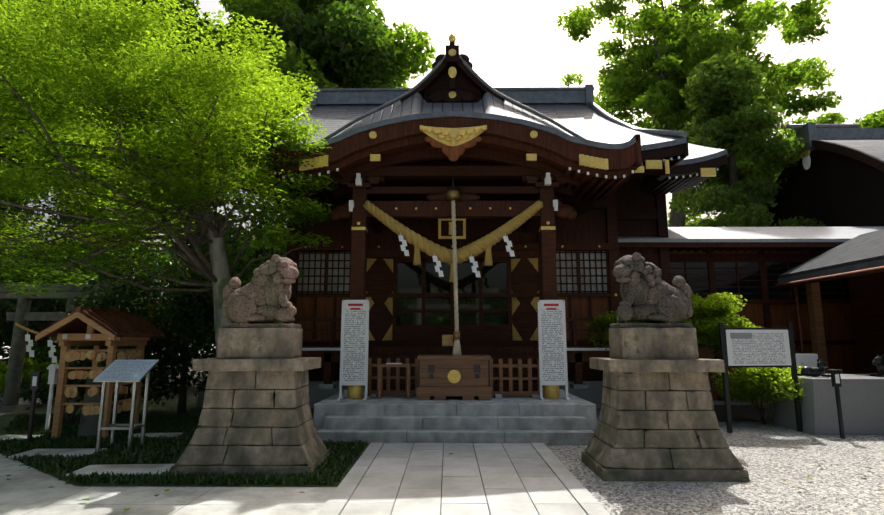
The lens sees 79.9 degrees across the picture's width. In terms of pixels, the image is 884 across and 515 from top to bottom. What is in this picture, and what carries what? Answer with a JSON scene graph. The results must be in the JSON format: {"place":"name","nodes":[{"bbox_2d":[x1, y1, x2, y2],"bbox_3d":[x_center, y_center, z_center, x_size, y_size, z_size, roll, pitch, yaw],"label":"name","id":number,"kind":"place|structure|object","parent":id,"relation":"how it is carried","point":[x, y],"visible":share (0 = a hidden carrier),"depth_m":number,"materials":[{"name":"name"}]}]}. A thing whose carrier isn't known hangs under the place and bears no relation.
{"place":"outdoors","nodes":[
{"label":"outdoors","id":0,"kind":"place"},
{"bbox_2d":[0,359,207,398],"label":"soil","id":1,"kind":"structure","parent":0,"point":[191,391],"depth_m":14.88,"materials":[{"name":"brown soil"}]},
{"bbox_2d":[0,32,72,205],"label":"tree","id":2,"kind":"object","parent":1,"relation":"on","point":[11,160],"visible":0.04,"depth_m":18.58,"materials":[{"name":"green plant"}]},
{"bbox_2d":[0,0,245,304],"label":"tree","id":3,"kind":"object","parent":1,"relation":"on","point":[198,23],"visible":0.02,"depth_m":19.32,"materials":[{"name":"green plant"}]},
{"bbox_2d":[199,0,436,122],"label":"tree","id":4,"kind":"object","parent":1,"relation":"on","point":[342,43],"visible":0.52,"depth_m":21.40,"materials":[{"name":"green plant"}]},
{"bbox_2d":[0,454,336,514],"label":"pavement","id":5,"kind":"structure","parent":0,"point":[24,490],"depth_m":4.72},
{"bbox_2d":[0,399,368,486],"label":"stone curb","id":6,"kind":"structure","parent":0,"point":[170,406],"depth_m":9.91,"materials":[{"name":"grey stone"}]},
{"bbox_2d":[27,371,44,441],"bbox_3d":[-5.621,2.065,7.257,0.140,0.975,0.100,0,-9,1],"label":"lamp post","id":7,"kind":"object","parent":6,"relation":"on","point":[36,379],"visible":0.94,"depth_m":7.27,"materials":[{"name":"black metal"}]},
{"bbox_2d":[45,364,58,429],"bbox_3d":[-6.071,2.177,8.186,0.157,1.040,0.120,0,-9,1],"label":"wooden post","id":8,"kind":"object","parent":6,"relation":"on","point":[53,369],"visible":0.81,"depth_m":8.20,"materials":[{"name":"white paint"}]},
{"bbox_2d":[43,340,82,405],"bbox_3d":[-8.173,2.399,11.757,0.719,1.710,0.719,0,-9,1],"label":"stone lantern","id":9,"kind":"object","parent":6,"relation":"on","point":[69,400],"depth_m":11.31,"materials":[{"name":"stone"}]},
{"bbox_2d":[16,363,112,420],"bbox_3d":[-6.400,2.323,8.981,1.334,1.025,1.398,7,-11,-38],"label":"shrub","id":10,"kind":"object","parent":6,"relation":"on","point":[25,395],"visible":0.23,"depth_m":8.96,"materials":[{"name":"green plant"}]},
{"bbox_2d":[0,282,157,413],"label":"stone torii","id":11,"kind":"object","parent":6,"relation":"on","point":[22,315],"visible":0.38,"depth_m":10.69,"materials":[{"name":"grey stone"}]},
{"bbox_2d":[15,323,78,362],"bbox_3d":[-7.547,1.688,10.496,2.123,0.791,0.087,-1,-9,5],"label":"torii rope","id":12,"kind":"object","parent":11,"relation":"attached to","point":[31,352],"visible":0.27,"depth_m":10.49,"materials":[{"name":"wicker"}]},
{"bbox_2d":[0,432,182,477],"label":"stepping stones","id":13,"kind":"object","parent":6,"relation":"on","point":[139,469],"visible":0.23,"depth_m":5.88,"materials":[{"name":"stone"}]},
{"bbox_2d":[35,307,165,438],"bbox_3d":[-5.134,1.726,7.984,1.157,1.870,1.360,0,-9,1],"label":"ema rack","id":14,"kind":"object","parent":6,"relation":"on","point":[96,328],"visible":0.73,"depth_m":7.63,"materials":[{"name":"brown wood"}]},
{"bbox_2d":[93,360,158,449],"bbox_3d":[-4.145,1.920,6.880,0.600,1.144,0.420,0,-9,1],"label":"info stand","id":15,"kind":"object","parent":6,"relation":"on","point":[119,371],"visible":0.81,"depth_m":6.88,"materials":[{"name":"silver metal"}]},
{"bbox_2d":[140,278,162,399],"bbox_3d":[-6.704,1.824,12.252,0.370,3.000,0.030,0,-9,1],"label":"banner","id":16,"kind":"object","parent":6,"relation":"on","point":[149,322],"visible":0.05,"depth_m":12.37,"materials":[{"name":"fabric"}]},
{"bbox_2d":[0,0,338,357],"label":"maple","id":17,"kind":"object","parent":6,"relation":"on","point":[167,88],"visible":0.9,"depth_m":7.19,"materials":[{"name":"green plant"}]},
{"bbox_2d":[0,413,367,485],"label":"ground cover grass","id":18,"kind":"structure","parent":6,"relation":"on","point":[337,461],"depth_m":6.36,"materials":[{"name":"green plant"}]},
{"bbox_2d":[170,328,329,476],"bbox_3d":[-2.085,1.584,6.020,1.471,1.545,0.915,0,-9,1],"label":"pedestal","id":19,"kind":"object","parent":6,"relation":"on","point":[255,416],"visible":0.96,"depth_m":5.69,"materials":[{"name":"stone"}]},
{"bbox_2d":[221,255,300,328],"bbox_3d":[-2.115,0.410,6.196,0.910,0.846,0.496,0,-9,1],"label":"guardian lion statue","id":20,"kind":"object","parent":19,"relation":"on","point":[261,299],"visible":0.92,"depth_m":6.03,"materials":[{"name":"stone"}]},
{"bbox_2d":[0,341,883,514],"bbox_3d":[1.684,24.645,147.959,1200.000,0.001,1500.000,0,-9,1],"label":"ground","id":21,"kind":"structure","parent":0,"point":[747,430],"depth_m":5.46,"materials":[{"name":"grey gravel"}]},
{"bbox_2d":[0,358,59,403],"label":"shrub","id":22,"kind":"object","parent":21,"relation":"on","point":[30,365],"visible":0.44,"depth_m":11.23,"materials":[{"name":"green plant"}]},
{"bbox_2d":[0,194,281,412],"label":"tree","id":23,"kind":"object","parent":21,"relation":"on","point":[184,313],"visible":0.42,"depth_m":10.24,"materials":[{"name":"green plant"}]},
{"bbox_2d":[0,139,288,366],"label":"tree","id":24,"kind":"object","parent":21,"relation":"on","point":[232,250],"visible":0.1,"depth_m":16.30,"materials":[{"name":"green plant"}]},
{"bbox_2d":[3,215,715,361],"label":"tree line","id":25,"kind":"object","parent":21,"relation":"on","point":[167,254],"depth_m":39.93,"materials":[{"name":"green plant"}]},
{"bbox_2d":[7,423,882,511],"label":"fallen leaves","id":26,"kind":"object","parent":21,"relation":"on","point":[165,490],"visible":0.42,"depth_m":5.22,"materials":[{"name":"brown plant"}]},
{"bbox_2d":[197,380,708,444],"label":"stone steps","id":27,"kind":"structure","parent":21,"relation":"on","point":[451,419],"depth_m":7.50,"materials":[{"name":"stone"}]},
{"bbox_2d":[337,300,368,400],"bbox_3d":[-1.398,1.479,8.539,0.450,1.570,0.500,0,-9,1],"label":"sign board","id":28,"kind":"object","parent":27,"relation":"on","point":[354,346],"visible":1,"depth_m":8.44,"materials":[{"name":"white paint"}]},
{"bbox_2d":[286,166,620,396],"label":"shrine building","id":29,"kind":"structure","parent":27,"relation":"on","point":[575,272],"depth_m":11.42,"materials":[{"name":"brown wood"}]},
{"bbox_2d":[366,258,538,339],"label":"gold door ornaments","id":30,"kind":"object","parent":29,"relation":"attached to","point":[515,301],"depth_m":11.49,"materials":[{"name":"gold metal"}]},
{"bbox_2d":[363,200,542,281],"bbox_3d":[0.194,-0.289,9.083,3.140,1.431,0.264,0,-9,1],"label":"shimenawa rope","id":31,"kind":"object","parent":29,"relation":"attached to","point":[419,242],"visible":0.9,"depth_m":9.01,"materials":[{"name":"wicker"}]},
{"bbox_2d":[398,232,514,276],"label":"paper streamers","id":32,"kind":"object","parent":31,"relation":"hanging from","point":[471,258],"visible":0.96,"depth_m":8.91,"materials":[{"name":"white paper"}]},
{"bbox_2d":[320,34,586,140],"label":"gable front","id":33,"kind":"structure","parent":29,"relation":"attached to","point":[452,76],"depth_m":10.22,"materials":[{"name":"brown wood"}]},
{"bbox_2d":[237,125,669,173],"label":"gold roof ornaments","id":34,"kind":"object","parent":29,"relation":"attached to","point":[453,136],"visible":0.92,"depth_m":8.79},
{"bbox_2d":[425,136,481,161],"bbox_3d":[0.189,-1.813,8.786,0.960,0.450,0.070,0,-9,1],"label":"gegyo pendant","id":35,"kind":"object","parent":34,"relation":"attached to","point":[453,153],"visible":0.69,"depth_m":8.77,"materials":[{"name":"brown wood"}]},
{"bbox_2d":[445,178,461,355],"bbox_3d":[0.194,0.132,8.888,0.280,3.100,0.475,0,-9,1],"label":"bell rope","id":36,"kind":"object","parent":29,"relation":"hanging from","point":[453,195],"visible":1,"depth_m":8.79,"materials":[{"name":"beige fabric"}]},
{"bbox_2d":[266,111,641,216],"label":"karahafu fascia","id":37,"kind":"structure","parent":29,"relation":"attached to","point":[504,141],"depth_m":8.92,"materials":[{"name":"brown wood"}]},
{"bbox_2d":[222,138,688,207],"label":"roof eaves","id":38,"kind":"object","parent":29,"relation":"attached to","point":[677,153],"visible":0.31,"depth_m":10.02,"materials":[{"name":"brown wood"}]},
{"bbox_2d":[305,207,616,295],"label":"metal beam fittings","id":39,"kind":"object","parent":29,"relation":"attached to","point":[525,246],"visible":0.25,"depth_m":9.20,"materials":[{"name":"gold metal"}]},
{"bbox_2d":[255,84,687,198],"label":"hall roof","id":40,"kind":"structure","parent":29,"relation":"on","point":[578,111],"depth_m":13.06,"materials":[{"name":"grey metal"}]},
{"bbox_2d":[367,335,539,398],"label":"fences","id":41,"kind":"object","parent":27,"relation":"on","point":[380,392],"visible":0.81,"depth_m":8.73,"materials":[{"name":"brown wood"}]},
{"bbox_2d":[416,355,491,399],"bbox_3d":[0.194,1.941,8.612,1.180,0.680,0.700,0,-9,1],"label":"offering box","id":42,"kind":"object","parent":27,"relation":"on","point":[442,377],"visible":1,"depth_m":8.30,"materials":[{"name":"brown wood"}]},
{"bbox_2d":[537,300,570,400],"bbox_3d":[1.772,1.481,8.556,0.450,1.570,0.500,0,-9,1],"label":"sign board","id":43,"kind":"object","parent":27,"relation":"on","point":[553,375],"visible":1,"depth_m":8.45,"materials":[{"name":"white paint"}]},
{"bbox_2d":[587,310,645,349],"bbox_3d":[3.445,1.944,9.919,1.339,2.053,1.095,0,-9,1],"label":"shrub","id":44,"kind":"object","parent":21,"relation":"on","point":[603,322],"visible":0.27,"depth_m":9.98,"materials":[{"name":"green plant"}]},
{"bbox_2d":[581,327,749,481],"bbox_3d":[2.364,1.561,5.874,1.470,1.544,0.912,0,-9,1],"label":"pedestal","id":45,"kind":"object","parent":21,"relation":"on","point":[658,420],"visible":1,"depth_m":5.54,"materials":[{"name":"stone"}]},
{"bbox_2d":[610,252,692,327],"bbox_3d":[2.398,0.386,6.052,0.908,0.848,0.498,0,-9,1],"label":"guardian lion statue","id":46,"kind":"object","parent":45,"relation":"on","point":[651,298],"visible":0.9,"depth_m":5.88,"materials":[{"name":"stone"}]},
{"bbox_2d":[557,0,842,226],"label":"tree","id":47,"kind":"object","parent":21,"relation":"on","point":[650,78],"visible":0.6,"depth_m":30.06,"materials":[{"name":"green plant"}]},
{"bbox_2d":[553,430,883,514],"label":"gravel pebbles","id":48,"kind":"object","parent":21,"relation":"on","point":[737,510],"visible":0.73,"depth_m":4.80,"materials":[{"name":"grey gravel"}]},
{"bbox_2d":[669,50,825,226],"bbox_3d":[10.262,-1.651,18.766,4.633,11.888,5.142,0,-9,1],"label":"tree","id":49,"kind":"object","parent":21,"relation":"on","point":[726,91],"visible":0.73,"depth_m":18.23,"materials":[{"name":"green plant"}]},
{"bbox_2d":[618,226,883,400],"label":"building","id":50,"kind":"structure","parent":21,"relation":"on","point":[750,264],"depth_m":12.79,"materials":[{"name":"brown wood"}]},
{"bbox_2d":[710,366,805,424],"bbox_3d":[5.477,2.295,8.929,1.533,1.067,1.611,7,-11,-36],"label":"round shrub","id":51,"kind":"object","parent":21,"relation":"on","point":[748,384],"visible":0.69,"depth_m":8.69,"materials":[{"name":"green plant"}]},
{"bbox_2d":[718,323,802,432],"bbox_3d":[5.011,1.873,8.313,1.244,1.680,0.077,1,-9,-6],"label":"info board","id":52,"kind":"object","parent":21,"relation":"on","point":[754,347],"visible":1,"depth_m":8.35,"materials":[{"name":"white metal"}]},
{"bbox_2d":[736,109,883,204],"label":"tree","id":53,"kind":"object","parent":21,"relation":"on","point":[874,120],"visible":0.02,"depth_m":31.00,"materials":[{"name":"green plant"}]},
{"bbox_2d":[754,123,883,226],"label":"building gable","id":54,"kind":"structure","parent":21,"relation":"on","point":[835,177],"depth_m":16.61,"materials":[{"name":"wood"}]},
{"bbox_2d":[765,374,883,434],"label":"wall","id":55,"kind":"structure","parent":21,"relation":"on","point":[862,400],"depth_m":8.04,"materials":[{"name":"grey concrete"}]},
{"bbox_2d":[796,354,817,368],"bbox_3d":[6.909,2.405,9.991,0.500,1.150,0.030,0,-9,1],"label":"white notice","id":56,"kind":"object","parent":55,"relation":"on","point":[809,360],"visible":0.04,"depth_m":10.05,"materials":[{"name":"white paint"}]},
{"bbox_2d":[797,359,830,376],"bbox_3d":[5.970,1.782,8.514,0.540,0.281,0.161,0,-9,1],"label":"bronze dog","id":57,"kind":"object","parent":55,"relation":"on","point":[818,371],"visible":0.9,"depth_m":8.46},
{"bbox_2d":[778,229,883,373],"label":"building","id":58,"kind":"structure","parent":21,"relation":"on","point":[862,252],"depth_m":11.41,"materials":[{"name":"brown wood"}]},
{"bbox_2d":[775,266,883,353],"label":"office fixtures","id":59,"kind":"object","parent":58,"relation":"attached to","point":[839,276],"visible":0.73,"depth_m":10.76,"materials":[{"name":"brown wood"}]},
{"bbox_2d":[828,369,844,438],"bbox_3d":[5.795,2.136,7.711,0.140,0.975,0.100,0,-9,1],"label":"bollard light","id":60,"kind":"object","parent":21,"relation":"on","point":[835,378],"visible":1,"depth_m":7.72,"materials":[{"name":"black metal"}]},
{"bbox_2d":[6,0,883,339],"label":"sky","id":61,"kind":"structure","parent":0,"point":[507,43],"materials":[{"name":"white"}]},
{"bbox_2d":[317,442,609,514],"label":"approach path","id":62,"kind":"structure","parent":0,"point":[381,478],"depth_m":5.15,"materials":[{"name":"stone"}]},
{"bbox_2d":[616,143,727,301],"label":"hall wing","id":63,"kind":"structure","parent":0,"point":[641,213],"depth_m":12.52,"materials":[{"name":"brown wood"}]},
{"bbox_2d":[712,405,764,420],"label":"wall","id":64,"kind":"structure","parent":0,"point":[744,413],"depth_m":10.20,"materials":[{"name":"grey concrete"}]},
{"bbox_2d":[643,292,761,394],"bbox_3d":[4.871,1.824,10.120,3.142,2.354,1.709,0,-9,1],"label":"tall shrub","id":65,"kind":"object","parent":64,"relation":"on","point":[711,311],"visible":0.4,"depth_m":9.85,"materials":[{"name":"green plant"}]},
{"bbox_2d":[751,367,781,407],"bbox_3d":[6.872,2.697,11.206,0.700,0.950,0.220,0,-9,1],"label":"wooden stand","id":66,"kind":"object","parent":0,"point":[760,399],"visible":0.08,"depth_m":11.10,"materials":[{"name":"brown wood"}]},
{"bbox_2d":[869,354,883,376],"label":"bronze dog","id":67,"kind":"object","parent":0,"point":[878,361],"visible":1,"depth_m":8.62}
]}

